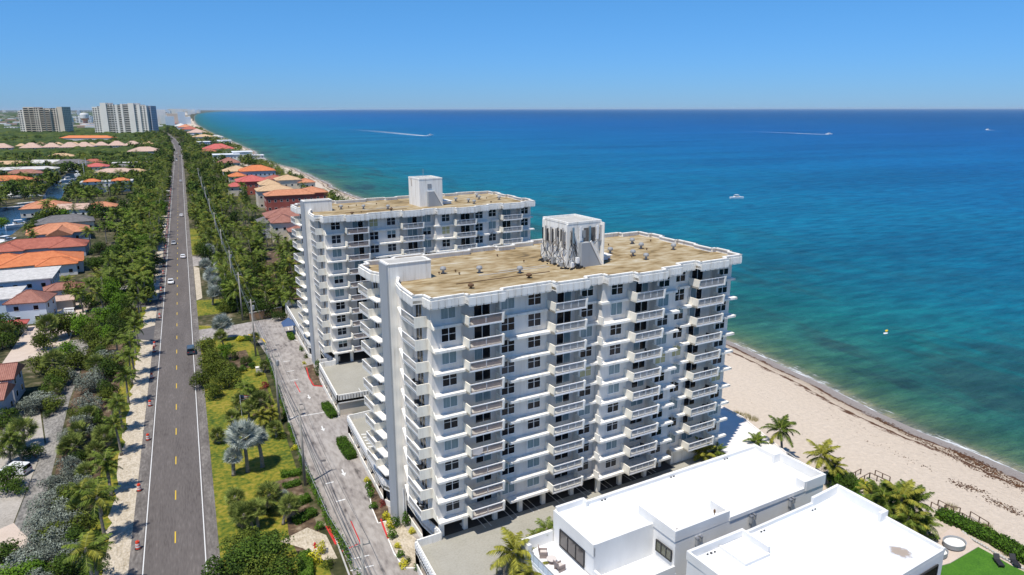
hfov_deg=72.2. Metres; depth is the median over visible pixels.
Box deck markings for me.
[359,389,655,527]
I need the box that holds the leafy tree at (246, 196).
[238,189,251,203]
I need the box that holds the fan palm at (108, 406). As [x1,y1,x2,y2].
[107,396,126,414]
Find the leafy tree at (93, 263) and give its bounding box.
[82,257,102,273]
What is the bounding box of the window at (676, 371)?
[671,363,679,374]
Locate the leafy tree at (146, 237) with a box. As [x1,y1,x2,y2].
[134,233,156,250]
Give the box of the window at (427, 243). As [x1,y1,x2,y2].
[423,240,431,247]
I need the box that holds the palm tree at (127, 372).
[112,365,139,403]
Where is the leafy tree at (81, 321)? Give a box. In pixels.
[68,311,97,337]
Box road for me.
[141,134,208,574]
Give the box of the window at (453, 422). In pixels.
[443,417,457,429]
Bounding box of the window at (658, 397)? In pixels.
[653,391,663,400]
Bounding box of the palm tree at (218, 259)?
[212,251,228,270]
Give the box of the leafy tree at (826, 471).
[821,465,849,483]
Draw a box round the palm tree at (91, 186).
[85,185,97,198]
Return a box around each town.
[0,110,162,127]
[156,109,200,125]
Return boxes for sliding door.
[352,221,362,229]
[353,233,363,243]
[354,247,364,256]
[354,260,364,269]
[355,274,365,282]
[357,313,367,319]
[407,217,416,225]
[407,229,417,238]
[408,242,417,250]
[415,304,421,316]
[416,328,422,339]
[417,350,423,361]
[418,373,424,383]
[418,395,424,405]
[419,416,425,426]
[420,437,426,447]
[421,458,427,468]
[421,479,427,488]
[422,499,428,508]
[460,213,469,221]
[460,225,469,233]
[461,238,469,246]
[473,303,489,315]
[473,324,490,338]
[474,347,490,359]
[474,369,490,381]
[474,391,490,401]
[475,412,490,422]
[475,433,491,442]
[475,454,491,462]
[476,474,491,482]
[476,483,491,502]
[502,208,510,214]
[502,220,510,226]
[502,233,510,239]
[554,433,568,441]
[554,452,567,459]
[554,461,567,478]
[555,373,569,383]
[555,393,569,403]
[555,413,568,422]
[556,291,571,302]
[556,311,570,323]
[556,332,570,343]
[556,353,569,363]
[628,443,640,459]
[629,407,642,423]
[629,425,641,441]
[630,389,642,406]
[631,380,643,387]
[632,341,645,350]
[632,361,644,369]
[633,321,646,331]
[634,301,647,311]
[635,281,648,292]
[681,424,691,439]
[682,415,693,422]
[683,398,694,405]
[684,380,695,388]
[685,362,696,370]
[686,344,697,353]
[687,326,699,335]
[689,307,700,316]
[690,287,701,298]
[691,269,702,279]
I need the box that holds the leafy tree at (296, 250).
[290,243,300,263]
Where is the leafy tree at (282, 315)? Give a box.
[272,310,287,320]
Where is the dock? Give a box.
[0,204,25,208]
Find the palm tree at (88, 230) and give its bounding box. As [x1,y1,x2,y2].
[80,226,96,249]
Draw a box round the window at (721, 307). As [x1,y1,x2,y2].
[716,301,725,311]
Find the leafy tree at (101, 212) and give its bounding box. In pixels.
[92,203,110,219]
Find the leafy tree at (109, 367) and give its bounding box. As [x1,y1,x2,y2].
[96,356,125,380]
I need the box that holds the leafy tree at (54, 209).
[46,203,66,214]
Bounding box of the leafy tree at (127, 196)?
[125,192,132,199]
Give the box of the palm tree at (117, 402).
[102,392,130,429]
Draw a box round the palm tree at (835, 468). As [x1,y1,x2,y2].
[823,457,847,484]
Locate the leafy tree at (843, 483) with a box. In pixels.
[826,473,855,489]
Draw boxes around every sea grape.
[24,348,56,374]
[27,520,67,545]
[29,326,60,349]
[33,311,67,337]
[39,394,66,411]
[44,364,73,386]
[46,551,83,574]
[51,482,78,509]
[54,309,78,335]
[60,350,83,369]
[61,280,84,301]
[64,511,99,532]
[65,406,83,421]
[72,347,95,363]
[75,328,100,344]
[80,319,101,335]
[82,352,94,368]
[87,336,112,351]
[95,386,113,402]
[103,352,123,366]
[109,276,126,289]
[118,330,136,345]
[119,307,138,322]
[189,368,211,387]
[192,211,204,226]
[192,241,204,254]
[192,336,216,352]
[195,346,223,367]
[199,223,212,241]
[199,362,216,376]
[202,379,223,398]
[208,358,231,376]
[210,365,241,386]
[217,300,230,312]
[217,525,258,553]
[221,271,236,281]
[236,549,287,574]
[252,255,261,265]
[257,260,274,278]
[272,268,290,279]
[291,272,302,287]
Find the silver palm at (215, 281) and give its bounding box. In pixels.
[207,275,220,287]
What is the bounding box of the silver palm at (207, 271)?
[203,266,220,280]
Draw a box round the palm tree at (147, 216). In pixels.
[141,211,152,220]
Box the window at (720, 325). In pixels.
[715,319,724,329]
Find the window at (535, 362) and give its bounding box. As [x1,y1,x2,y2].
[527,356,540,368]
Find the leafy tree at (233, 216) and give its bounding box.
[227,209,240,228]
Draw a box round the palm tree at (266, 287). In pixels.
[252,284,274,305]
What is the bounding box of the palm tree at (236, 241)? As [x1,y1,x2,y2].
[221,239,241,252]
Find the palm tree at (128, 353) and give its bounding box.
[115,345,141,384]
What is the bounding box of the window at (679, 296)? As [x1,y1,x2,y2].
[675,288,684,300]
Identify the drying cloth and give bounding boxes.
[473,447,482,455]
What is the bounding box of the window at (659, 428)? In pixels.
[651,427,661,436]
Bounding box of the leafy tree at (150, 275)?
[137,258,155,286]
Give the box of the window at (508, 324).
[501,317,514,331]
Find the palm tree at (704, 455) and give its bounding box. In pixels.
[692,436,715,460]
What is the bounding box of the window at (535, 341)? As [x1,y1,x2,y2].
[528,335,540,348]
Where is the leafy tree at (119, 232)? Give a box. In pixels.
[112,225,130,243]
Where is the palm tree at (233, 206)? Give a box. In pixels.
[227,199,239,211]
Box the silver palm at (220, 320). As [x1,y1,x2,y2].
[210,313,232,336]
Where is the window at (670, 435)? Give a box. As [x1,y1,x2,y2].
[667,433,675,444]
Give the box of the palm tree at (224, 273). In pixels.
[211,265,235,279]
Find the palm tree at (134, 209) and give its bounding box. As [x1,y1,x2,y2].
[128,207,142,216]
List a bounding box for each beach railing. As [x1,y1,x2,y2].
[852,469,890,481]
[930,500,988,525]
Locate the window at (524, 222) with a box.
[521,218,527,225]
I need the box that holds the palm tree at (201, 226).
[195,222,210,234]
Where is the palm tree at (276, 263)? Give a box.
[266,261,282,284]
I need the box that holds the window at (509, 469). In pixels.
[502,462,514,475]
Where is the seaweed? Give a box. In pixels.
[767,389,1023,516]
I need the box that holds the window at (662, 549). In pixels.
[655,539,671,561]
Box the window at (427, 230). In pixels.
[423,227,430,234]
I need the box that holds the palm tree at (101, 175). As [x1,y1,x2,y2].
[97,172,104,196]
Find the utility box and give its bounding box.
[255,366,262,371]
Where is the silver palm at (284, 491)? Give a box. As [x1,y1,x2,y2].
[275,489,288,506]
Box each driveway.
[90,299,157,311]
[100,325,154,342]
[121,282,159,288]
[199,317,426,574]
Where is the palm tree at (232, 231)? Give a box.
[225,227,239,236]
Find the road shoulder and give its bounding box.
[128,134,219,574]
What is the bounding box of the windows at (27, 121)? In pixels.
[18,108,71,131]
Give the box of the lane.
[14,339,88,560]
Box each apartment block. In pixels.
[290,175,534,364]
[358,214,741,536]
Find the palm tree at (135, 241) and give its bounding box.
[122,235,143,252]
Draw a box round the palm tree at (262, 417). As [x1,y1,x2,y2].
[250,406,271,428]
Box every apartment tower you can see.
[18,107,73,131]
[92,103,158,132]
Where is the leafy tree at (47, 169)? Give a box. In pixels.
[41,167,50,172]
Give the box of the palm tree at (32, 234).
[25,228,38,237]
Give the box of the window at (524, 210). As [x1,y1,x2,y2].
[521,207,527,213]
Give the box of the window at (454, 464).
[444,459,458,471]
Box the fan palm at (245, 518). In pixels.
[230,501,256,528]
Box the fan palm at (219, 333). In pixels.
[212,328,227,348]
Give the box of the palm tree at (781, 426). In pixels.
[759,414,800,448]
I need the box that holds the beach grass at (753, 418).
[748,415,758,421]
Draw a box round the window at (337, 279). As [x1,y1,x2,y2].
[334,276,343,283]
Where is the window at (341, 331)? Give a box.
[337,328,346,335]
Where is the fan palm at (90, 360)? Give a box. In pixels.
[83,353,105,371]
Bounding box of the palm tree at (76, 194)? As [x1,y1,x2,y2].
[71,192,82,202]
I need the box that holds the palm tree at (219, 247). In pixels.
[216,241,225,252]
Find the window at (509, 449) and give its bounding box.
[502,443,514,455]
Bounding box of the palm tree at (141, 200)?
[132,197,148,206]
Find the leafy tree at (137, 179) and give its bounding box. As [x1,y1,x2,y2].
[133,176,143,185]
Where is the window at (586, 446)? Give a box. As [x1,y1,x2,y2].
[577,443,588,453]
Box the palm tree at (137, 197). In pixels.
[130,193,146,200]
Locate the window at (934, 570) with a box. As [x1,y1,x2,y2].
[920,564,938,574]
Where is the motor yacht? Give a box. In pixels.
[2,191,32,198]
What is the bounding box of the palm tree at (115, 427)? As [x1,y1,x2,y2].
[101,413,127,455]
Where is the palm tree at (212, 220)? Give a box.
[206,217,221,228]
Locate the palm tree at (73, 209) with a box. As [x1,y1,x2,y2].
[67,204,81,213]
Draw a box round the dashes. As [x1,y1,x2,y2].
[175,230,177,542]
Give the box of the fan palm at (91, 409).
[78,403,100,425]
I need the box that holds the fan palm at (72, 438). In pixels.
[58,431,85,457]
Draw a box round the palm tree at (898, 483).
[875,479,916,518]
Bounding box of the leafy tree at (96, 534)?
[75,530,102,548]
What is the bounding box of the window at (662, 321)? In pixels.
[657,315,667,325]
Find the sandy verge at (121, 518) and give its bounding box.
[102,216,166,574]
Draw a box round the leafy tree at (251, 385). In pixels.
[242,383,256,393]
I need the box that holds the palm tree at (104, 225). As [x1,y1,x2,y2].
[99,220,111,243]
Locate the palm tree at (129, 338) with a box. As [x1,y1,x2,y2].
[116,330,143,374]
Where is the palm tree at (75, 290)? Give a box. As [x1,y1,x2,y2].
[70,285,86,311]
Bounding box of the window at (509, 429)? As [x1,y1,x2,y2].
[501,423,514,435]
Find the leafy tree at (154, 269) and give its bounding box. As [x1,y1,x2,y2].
[150,258,159,277]
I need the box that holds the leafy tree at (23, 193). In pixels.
[18,185,30,199]
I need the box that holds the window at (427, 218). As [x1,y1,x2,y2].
[422,215,430,221]
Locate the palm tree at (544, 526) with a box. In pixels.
[533,516,552,533]
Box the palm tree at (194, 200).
[189,197,200,203]
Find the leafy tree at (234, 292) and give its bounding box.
[225,283,250,304]
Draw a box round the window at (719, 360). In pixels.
[712,355,721,364]
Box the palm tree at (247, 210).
[242,203,251,225]
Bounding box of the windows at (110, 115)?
[92,103,157,132]
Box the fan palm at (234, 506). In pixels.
[226,500,246,525]
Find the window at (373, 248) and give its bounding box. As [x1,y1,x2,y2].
[370,245,378,252]
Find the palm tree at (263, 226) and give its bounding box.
[258,218,270,246]
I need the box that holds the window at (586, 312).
[581,304,592,317]
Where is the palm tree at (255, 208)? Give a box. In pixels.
[250,205,260,217]
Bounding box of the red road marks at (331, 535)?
[295,383,359,547]
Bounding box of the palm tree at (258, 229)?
[253,225,267,238]
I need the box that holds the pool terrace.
[718,405,801,461]
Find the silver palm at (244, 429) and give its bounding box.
[223,417,265,472]
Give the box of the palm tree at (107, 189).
[102,186,114,195]
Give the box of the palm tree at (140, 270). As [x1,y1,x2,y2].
[125,266,151,280]
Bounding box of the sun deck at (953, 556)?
[935,526,977,565]
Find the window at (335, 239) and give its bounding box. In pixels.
[331,235,340,243]
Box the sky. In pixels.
[0,0,1023,113]
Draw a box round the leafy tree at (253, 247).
[248,237,266,254]
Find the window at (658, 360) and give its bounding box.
[655,353,665,363]
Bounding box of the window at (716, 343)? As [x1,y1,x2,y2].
[713,337,722,346]
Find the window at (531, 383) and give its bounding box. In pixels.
[527,377,539,389]
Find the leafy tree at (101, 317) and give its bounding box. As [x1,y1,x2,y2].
[90,305,115,324]
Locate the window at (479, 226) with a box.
[475,223,482,230]
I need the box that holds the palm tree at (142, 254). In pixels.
[136,251,149,258]
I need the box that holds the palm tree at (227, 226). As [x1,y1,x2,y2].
[219,222,231,233]
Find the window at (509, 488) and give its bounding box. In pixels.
[502,482,514,494]
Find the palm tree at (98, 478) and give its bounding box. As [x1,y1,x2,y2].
[87,476,111,516]
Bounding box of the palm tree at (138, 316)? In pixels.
[125,310,146,346]
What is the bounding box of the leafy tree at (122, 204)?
[118,198,128,208]
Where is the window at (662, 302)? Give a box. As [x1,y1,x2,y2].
[658,294,668,306]
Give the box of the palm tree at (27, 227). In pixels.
[20,222,33,232]
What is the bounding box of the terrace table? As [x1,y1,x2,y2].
[546,555,556,564]
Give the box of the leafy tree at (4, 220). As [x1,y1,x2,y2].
[0,217,9,228]
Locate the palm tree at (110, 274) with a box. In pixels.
[99,266,120,282]
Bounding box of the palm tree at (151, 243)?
[142,239,157,254]
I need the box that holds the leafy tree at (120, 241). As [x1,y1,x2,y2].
[115,230,131,252]
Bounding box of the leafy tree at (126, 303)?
[118,296,137,312]
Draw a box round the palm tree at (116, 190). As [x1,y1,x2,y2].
[111,187,122,202]
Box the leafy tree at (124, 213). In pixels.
[118,206,129,218]
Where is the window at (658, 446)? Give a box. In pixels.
[650,445,660,454]
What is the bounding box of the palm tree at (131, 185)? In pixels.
[125,181,139,193]
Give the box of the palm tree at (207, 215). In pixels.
[199,212,213,223]
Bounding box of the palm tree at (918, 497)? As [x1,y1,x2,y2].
[893,479,934,523]
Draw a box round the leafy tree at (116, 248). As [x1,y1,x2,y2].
[108,243,123,255]
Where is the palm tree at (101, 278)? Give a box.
[90,267,113,304]
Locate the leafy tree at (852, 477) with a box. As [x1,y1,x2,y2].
[829,469,858,485]
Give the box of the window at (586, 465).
[577,461,588,471]
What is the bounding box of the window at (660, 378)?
[654,372,664,382]
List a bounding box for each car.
[0,461,32,475]
[57,307,75,313]
[168,278,173,283]
[186,344,195,354]
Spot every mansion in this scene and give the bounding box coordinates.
[178,124,188,129]
[182,126,197,130]
[187,129,205,134]
[192,134,222,139]
[197,140,230,143]
[202,143,234,152]
[212,151,263,160]
[218,157,240,165]
[222,165,275,182]
[228,175,278,195]
[254,184,327,210]
[255,207,300,242]
[257,174,314,188]
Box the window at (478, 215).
[475,211,482,218]
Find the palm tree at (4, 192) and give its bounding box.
[0,189,8,203]
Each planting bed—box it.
[224,350,250,370]
[249,388,272,415]
[270,476,318,553]
[304,364,321,385]
[368,479,388,521]
[382,520,416,566]
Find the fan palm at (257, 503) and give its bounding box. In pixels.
[244,496,267,527]
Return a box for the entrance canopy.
[281,318,294,336]
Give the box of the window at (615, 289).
[611,284,622,295]
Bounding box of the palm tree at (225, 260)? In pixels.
[221,255,234,268]
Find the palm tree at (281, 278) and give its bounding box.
[273,272,289,288]
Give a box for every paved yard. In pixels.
[0,410,44,528]
[0,523,28,568]
[3,325,71,362]
[62,301,88,315]
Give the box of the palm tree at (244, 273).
[232,268,252,280]
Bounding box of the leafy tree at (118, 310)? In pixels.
[101,303,124,320]
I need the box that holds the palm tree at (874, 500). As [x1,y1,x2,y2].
[868,489,896,520]
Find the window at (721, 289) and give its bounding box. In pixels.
[717,281,727,292]
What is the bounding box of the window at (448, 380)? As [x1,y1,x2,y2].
[442,373,456,386]
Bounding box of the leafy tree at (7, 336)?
[0,327,19,348]
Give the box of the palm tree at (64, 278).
[60,274,73,281]
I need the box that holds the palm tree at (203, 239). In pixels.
[196,234,215,242]
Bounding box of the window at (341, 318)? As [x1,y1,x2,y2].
[337,315,345,322]
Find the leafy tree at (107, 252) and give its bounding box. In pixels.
[98,246,118,270]
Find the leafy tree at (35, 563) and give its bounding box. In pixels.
[5,554,48,574]
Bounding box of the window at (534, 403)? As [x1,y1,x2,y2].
[527,398,539,409]
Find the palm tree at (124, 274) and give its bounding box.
[114,266,135,300]
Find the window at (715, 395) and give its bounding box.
[709,390,718,398]
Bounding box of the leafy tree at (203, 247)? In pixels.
[196,242,212,260]
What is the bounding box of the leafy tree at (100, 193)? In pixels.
[91,188,103,194]
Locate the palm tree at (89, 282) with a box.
[79,277,97,304]
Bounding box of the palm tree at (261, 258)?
[254,249,265,263]
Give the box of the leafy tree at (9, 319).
[0,312,27,335]
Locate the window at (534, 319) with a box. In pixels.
[528,312,540,326]
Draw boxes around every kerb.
[265,342,349,574]
[288,328,414,568]
[306,367,388,538]
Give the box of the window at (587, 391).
[579,386,590,396]
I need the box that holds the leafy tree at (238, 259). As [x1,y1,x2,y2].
[231,255,244,268]
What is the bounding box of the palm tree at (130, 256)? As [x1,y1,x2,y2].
[118,249,140,269]
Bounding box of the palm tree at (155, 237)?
[147,233,161,250]
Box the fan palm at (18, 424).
[4,415,38,445]
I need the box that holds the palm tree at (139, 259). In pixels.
[130,256,147,270]
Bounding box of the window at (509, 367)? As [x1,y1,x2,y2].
[501,361,514,374]
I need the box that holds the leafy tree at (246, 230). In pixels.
[241,226,250,236]
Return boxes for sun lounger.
[993,553,1004,567]
[1009,553,1020,567]
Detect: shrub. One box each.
[230,351,238,360]
[243,334,250,340]
[259,381,268,388]
[276,432,286,440]
[281,412,286,421]
[307,548,322,565]
[314,521,324,529]
[315,540,326,555]
[321,557,334,569]
[364,481,372,488]
[367,487,375,497]
[368,501,377,508]
[379,499,385,507]
[382,511,390,520]
[385,518,393,528]
[387,527,398,539]
[391,514,400,528]
[393,542,401,548]
[396,549,404,558]
[398,558,407,569]
[402,511,410,525]
[408,526,415,534]
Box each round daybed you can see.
[942,535,966,550]
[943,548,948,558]
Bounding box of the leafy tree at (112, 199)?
[105,196,121,202]
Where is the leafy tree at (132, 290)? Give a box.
[126,284,139,299]
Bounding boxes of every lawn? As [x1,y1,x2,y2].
[196,299,234,315]
[199,325,330,574]
[941,547,1023,574]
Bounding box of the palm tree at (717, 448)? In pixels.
[710,442,727,456]
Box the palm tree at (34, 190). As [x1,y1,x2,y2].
[26,187,42,199]
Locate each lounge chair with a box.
[538,544,547,558]
[553,560,565,572]
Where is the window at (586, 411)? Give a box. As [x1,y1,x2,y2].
[578,405,589,415]
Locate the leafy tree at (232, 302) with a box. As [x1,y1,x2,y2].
[216,294,245,310]
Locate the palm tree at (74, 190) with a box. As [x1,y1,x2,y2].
[68,187,82,202]
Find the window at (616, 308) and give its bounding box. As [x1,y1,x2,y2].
[610,302,622,315]
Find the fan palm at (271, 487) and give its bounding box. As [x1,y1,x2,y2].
[255,479,283,514]
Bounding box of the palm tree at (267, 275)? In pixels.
[259,270,276,285]
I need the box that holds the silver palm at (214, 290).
[206,285,222,304]
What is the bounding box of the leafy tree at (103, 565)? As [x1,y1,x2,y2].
[77,560,110,574]
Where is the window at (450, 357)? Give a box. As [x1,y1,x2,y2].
[442,351,456,364]
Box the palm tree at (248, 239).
[242,235,254,250]
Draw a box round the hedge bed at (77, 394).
[38,341,124,574]
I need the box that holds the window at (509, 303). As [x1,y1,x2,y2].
[501,297,514,309]
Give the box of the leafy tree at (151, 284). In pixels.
[131,276,155,296]
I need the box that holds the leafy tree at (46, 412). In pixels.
[42,409,54,417]
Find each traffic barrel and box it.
[134,540,141,550]
[136,483,142,491]
[145,433,150,440]
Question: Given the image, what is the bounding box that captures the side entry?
[192,256,211,265]
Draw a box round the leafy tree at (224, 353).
[216,342,234,360]
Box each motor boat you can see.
[0,235,16,242]
[5,219,25,227]
[60,177,76,181]
[729,194,743,198]
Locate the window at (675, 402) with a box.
[669,399,677,409]
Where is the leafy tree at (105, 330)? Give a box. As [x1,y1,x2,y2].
[94,323,116,340]
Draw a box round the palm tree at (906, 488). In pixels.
[883,479,925,519]
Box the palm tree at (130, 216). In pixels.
[122,211,139,222]
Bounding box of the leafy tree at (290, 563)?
[263,554,306,574]
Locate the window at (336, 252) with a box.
[332,249,341,256]
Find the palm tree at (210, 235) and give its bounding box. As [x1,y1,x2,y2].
[202,229,220,254]
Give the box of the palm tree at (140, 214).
[133,208,147,218]
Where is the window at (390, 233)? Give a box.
[387,230,395,238]
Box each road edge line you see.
[142,145,174,574]
[181,156,205,561]
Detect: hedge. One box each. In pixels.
[254,303,285,312]
[280,468,301,477]
[282,478,300,488]
[287,330,294,340]
[287,492,312,506]
[291,506,317,524]
[297,548,313,574]
[321,400,337,418]
[336,435,356,459]
[839,477,864,492]
[934,507,998,543]
[989,533,1023,564]
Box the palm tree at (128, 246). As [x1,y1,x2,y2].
[120,242,135,252]
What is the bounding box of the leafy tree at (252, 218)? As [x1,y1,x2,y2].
[247,215,262,223]
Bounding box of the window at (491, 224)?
[488,221,495,228]
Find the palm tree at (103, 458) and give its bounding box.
[89,447,119,490]
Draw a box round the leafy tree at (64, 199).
[57,195,70,201]
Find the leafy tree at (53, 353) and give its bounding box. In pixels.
[38,347,65,369]
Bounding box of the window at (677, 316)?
[674,308,682,319]
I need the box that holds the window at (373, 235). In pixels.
[369,231,378,239]
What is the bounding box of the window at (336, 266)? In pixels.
[333,262,342,270]
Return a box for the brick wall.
[249,307,281,320]
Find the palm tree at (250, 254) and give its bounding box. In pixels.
[242,249,261,268]
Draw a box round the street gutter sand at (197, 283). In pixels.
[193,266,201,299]
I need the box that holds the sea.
[194,109,1023,472]
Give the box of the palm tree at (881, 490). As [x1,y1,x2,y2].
[861,477,901,514]
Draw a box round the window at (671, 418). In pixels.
[668,416,676,427]
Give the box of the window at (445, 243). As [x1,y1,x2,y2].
[442,239,449,246]
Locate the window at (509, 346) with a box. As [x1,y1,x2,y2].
[501,339,514,353]
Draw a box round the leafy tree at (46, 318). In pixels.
[33,310,59,333]
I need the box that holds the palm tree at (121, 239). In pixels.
[115,234,127,246]
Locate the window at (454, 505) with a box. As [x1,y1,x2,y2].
[446,500,459,511]
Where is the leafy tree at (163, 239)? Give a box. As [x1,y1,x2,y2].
[151,231,165,243]
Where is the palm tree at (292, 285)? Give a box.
[279,278,301,298]
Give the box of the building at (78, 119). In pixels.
[75,116,82,122]
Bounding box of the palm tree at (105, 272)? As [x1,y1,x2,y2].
[92,269,116,287]
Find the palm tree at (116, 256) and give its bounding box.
[108,250,123,264]
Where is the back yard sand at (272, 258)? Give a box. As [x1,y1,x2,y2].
[249,247,303,303]
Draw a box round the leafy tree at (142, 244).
[128,235,146,251]
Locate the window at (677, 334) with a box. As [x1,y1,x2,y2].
[673,327,681,338]
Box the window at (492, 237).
[489,233,495,240]
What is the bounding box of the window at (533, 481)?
[527,476,539,487]
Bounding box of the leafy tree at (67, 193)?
[65,187,76,200]
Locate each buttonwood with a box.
[0,546,47,574]
[12,395,45,415]
[14,529,50,561]
[18,390,57,410]
[19,508,56,537]
[23,565,53,574]
[25,491,62,514]
[25,537,72,570]
[30,506,84,531]
[36,474,70,494]
[39,522,74,557]
[44,496,75,519]
[46,480,73,497]
[54,453,88,478]
[55,466,77,484]
[56,428,76,441]
[57,539,85,569]
[65,369,82,383]
[67,474,92,487]
[68,444,84,456]
[69,413,95,427]
[71,391,103,411]
[73,372,105,392]
[75,424,94,443]
[87,366,107,381]
[90,349,119,366]
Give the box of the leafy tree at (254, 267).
[242,260,263,276]
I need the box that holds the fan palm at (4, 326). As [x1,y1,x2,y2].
[0,321,16,346]
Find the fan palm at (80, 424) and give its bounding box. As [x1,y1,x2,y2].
[67,418,89,445]
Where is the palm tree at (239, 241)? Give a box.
[227,236,246,250]
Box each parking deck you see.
[285,302,370,415]
[347,410,725,574]
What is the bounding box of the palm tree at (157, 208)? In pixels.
[149,205,161,211]
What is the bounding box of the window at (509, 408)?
[501,402,514,415]
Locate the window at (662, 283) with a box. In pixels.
[659,277,669,286]
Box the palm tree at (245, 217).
[241,214,251,225]
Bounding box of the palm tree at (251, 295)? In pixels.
[243,288,260,299]
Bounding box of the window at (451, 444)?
[444,438,458,450]
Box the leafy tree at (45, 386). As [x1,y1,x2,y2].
[37,373,65,393]
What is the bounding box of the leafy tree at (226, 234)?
[215,230,235,239]
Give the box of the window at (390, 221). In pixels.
[386,217,395,225]
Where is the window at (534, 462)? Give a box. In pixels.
[527,457,539,468]
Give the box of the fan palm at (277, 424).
[265,419,283,437]
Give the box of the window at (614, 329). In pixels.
[610,324,621,335]
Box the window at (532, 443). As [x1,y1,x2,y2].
[527,437,539,448]
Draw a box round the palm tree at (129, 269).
[121,265,138,281]
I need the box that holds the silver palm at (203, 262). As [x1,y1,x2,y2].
[198,257,211,269]
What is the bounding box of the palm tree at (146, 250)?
[137,247,152,257]
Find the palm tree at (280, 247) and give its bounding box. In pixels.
[270,244,290,259]
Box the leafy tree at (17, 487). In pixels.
[3,474,28,495]
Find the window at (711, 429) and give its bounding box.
[707,423,716,432]
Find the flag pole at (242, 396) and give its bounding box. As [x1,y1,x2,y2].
[240,395,249,413]
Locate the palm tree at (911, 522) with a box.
[890,502,929,531]
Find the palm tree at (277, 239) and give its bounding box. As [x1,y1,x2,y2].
[272,233,282,245]
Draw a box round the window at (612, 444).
[606,440,616,449]
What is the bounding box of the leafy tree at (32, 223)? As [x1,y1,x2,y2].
[23,220,38,228]
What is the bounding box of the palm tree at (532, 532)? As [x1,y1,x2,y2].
[525,529,540,537]
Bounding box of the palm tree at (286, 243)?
[279,239,295,252]
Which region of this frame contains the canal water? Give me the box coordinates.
[0,174,76,237]
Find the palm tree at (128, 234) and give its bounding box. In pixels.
[117,231,132,239]
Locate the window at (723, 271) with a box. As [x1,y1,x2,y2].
[719,266,728,274]
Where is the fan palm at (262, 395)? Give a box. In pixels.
[247,388,271,408]
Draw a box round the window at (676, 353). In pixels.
[672,345,680,356]
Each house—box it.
[0,143,13,149]
[0,160,25,165]
[0,166,60,173]
[0,175,43,185]
[0,236,89,255]
[0,250,83,275]
[0,266,85,331]
[0,362,24,413]
[4,169,43,176]
[18,199,117,217]
[19,142,42,148]
[25,222,90,238]
[30,159,59,165]
[34,214,94,228]
[42,143,60,148]
[49,153,73,155]
[52,159,104,165]
[58,142,78,147]
[60,135,116,140]
[78,142,94,146]
[79,177,133,191]
[85,163,133,170]
[93,168,146,174]
[94,142,107,146]
[107,141,124,147]
[123,141,137,145]
[127,146,157,153]
[521,444,825,574]
[686,484,945,574]
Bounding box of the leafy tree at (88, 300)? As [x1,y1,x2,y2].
[73,290,96,307]
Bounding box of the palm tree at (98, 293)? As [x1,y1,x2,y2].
[86,286,105,306]
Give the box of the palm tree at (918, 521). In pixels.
[896,508,929,536]
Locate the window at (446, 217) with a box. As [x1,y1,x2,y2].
[441,214,449,221]
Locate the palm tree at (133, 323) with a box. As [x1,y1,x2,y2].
[124,317,147,358]
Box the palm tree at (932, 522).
[919,509,943,539]
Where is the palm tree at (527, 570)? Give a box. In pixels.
[516,555,548,574]
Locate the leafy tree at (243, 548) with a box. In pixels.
[218,531,278,568]
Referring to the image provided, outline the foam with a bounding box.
[239,144,1023,473]
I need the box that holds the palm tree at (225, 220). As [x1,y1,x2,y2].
[215,216,231,227]
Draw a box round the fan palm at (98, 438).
[91,423,115,452]
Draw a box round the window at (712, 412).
[708,406,717,415]
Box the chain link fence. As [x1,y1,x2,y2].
[263,343,361,574]
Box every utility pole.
[226,251,231,272]
[237,272,243,320]
[248,299,256,356]
[269,353,280,421]
[293,406,306,485]
[353,538,369,574]
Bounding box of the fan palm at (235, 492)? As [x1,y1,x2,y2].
[223,486,246,505]
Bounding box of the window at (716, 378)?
[711,372,720,381]
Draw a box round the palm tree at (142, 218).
[136,212,147,222]
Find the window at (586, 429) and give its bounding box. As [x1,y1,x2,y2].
[578,424,589,434]
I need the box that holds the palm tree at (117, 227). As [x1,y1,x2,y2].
[109,222,125,243]
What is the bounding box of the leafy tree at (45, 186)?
[41,183,51,192]
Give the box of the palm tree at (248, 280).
[235,274,256,299]
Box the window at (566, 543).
[559,529,584,567]
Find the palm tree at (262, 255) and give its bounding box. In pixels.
[254,249,269,265]
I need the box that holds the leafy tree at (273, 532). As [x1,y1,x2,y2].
[248,528,282,546]
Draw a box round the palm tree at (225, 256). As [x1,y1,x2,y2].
[215,250,234,264]
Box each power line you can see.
[277,377,299,427]
[295,413,353,543]
[297,409,358,542]
[301,425,360,558]
[302,432,361,568]
[304,407,368,539]
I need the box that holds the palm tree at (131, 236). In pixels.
[122,235,136,246]
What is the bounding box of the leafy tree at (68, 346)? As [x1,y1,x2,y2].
[55,339,79,363]
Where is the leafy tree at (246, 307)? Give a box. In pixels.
[237,296,259,316]
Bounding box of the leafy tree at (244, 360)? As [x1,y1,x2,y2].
[240,355,253,364]
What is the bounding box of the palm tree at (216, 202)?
[210,199,221,205]
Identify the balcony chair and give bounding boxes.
[412,378,419,387]
[414,399,419,406]
[416,501,423,510]
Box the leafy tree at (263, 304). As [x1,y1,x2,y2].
[253,297,276,316]
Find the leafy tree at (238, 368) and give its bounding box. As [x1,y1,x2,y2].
[229,362,243,372]
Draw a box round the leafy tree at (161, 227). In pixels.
[154,219,165,230]
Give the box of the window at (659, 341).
[656,334,666,344]
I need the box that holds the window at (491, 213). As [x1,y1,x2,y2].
[488,210,495,216]
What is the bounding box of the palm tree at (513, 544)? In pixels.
[486,527,536,574]
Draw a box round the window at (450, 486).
[445,480,459,491]
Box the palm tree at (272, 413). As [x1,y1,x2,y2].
[265,403,281,422]
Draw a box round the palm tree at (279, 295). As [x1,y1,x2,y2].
[268,289,288,305]
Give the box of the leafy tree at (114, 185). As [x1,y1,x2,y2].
[110,182,122,192]
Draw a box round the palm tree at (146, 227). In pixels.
[140,225,156,237]

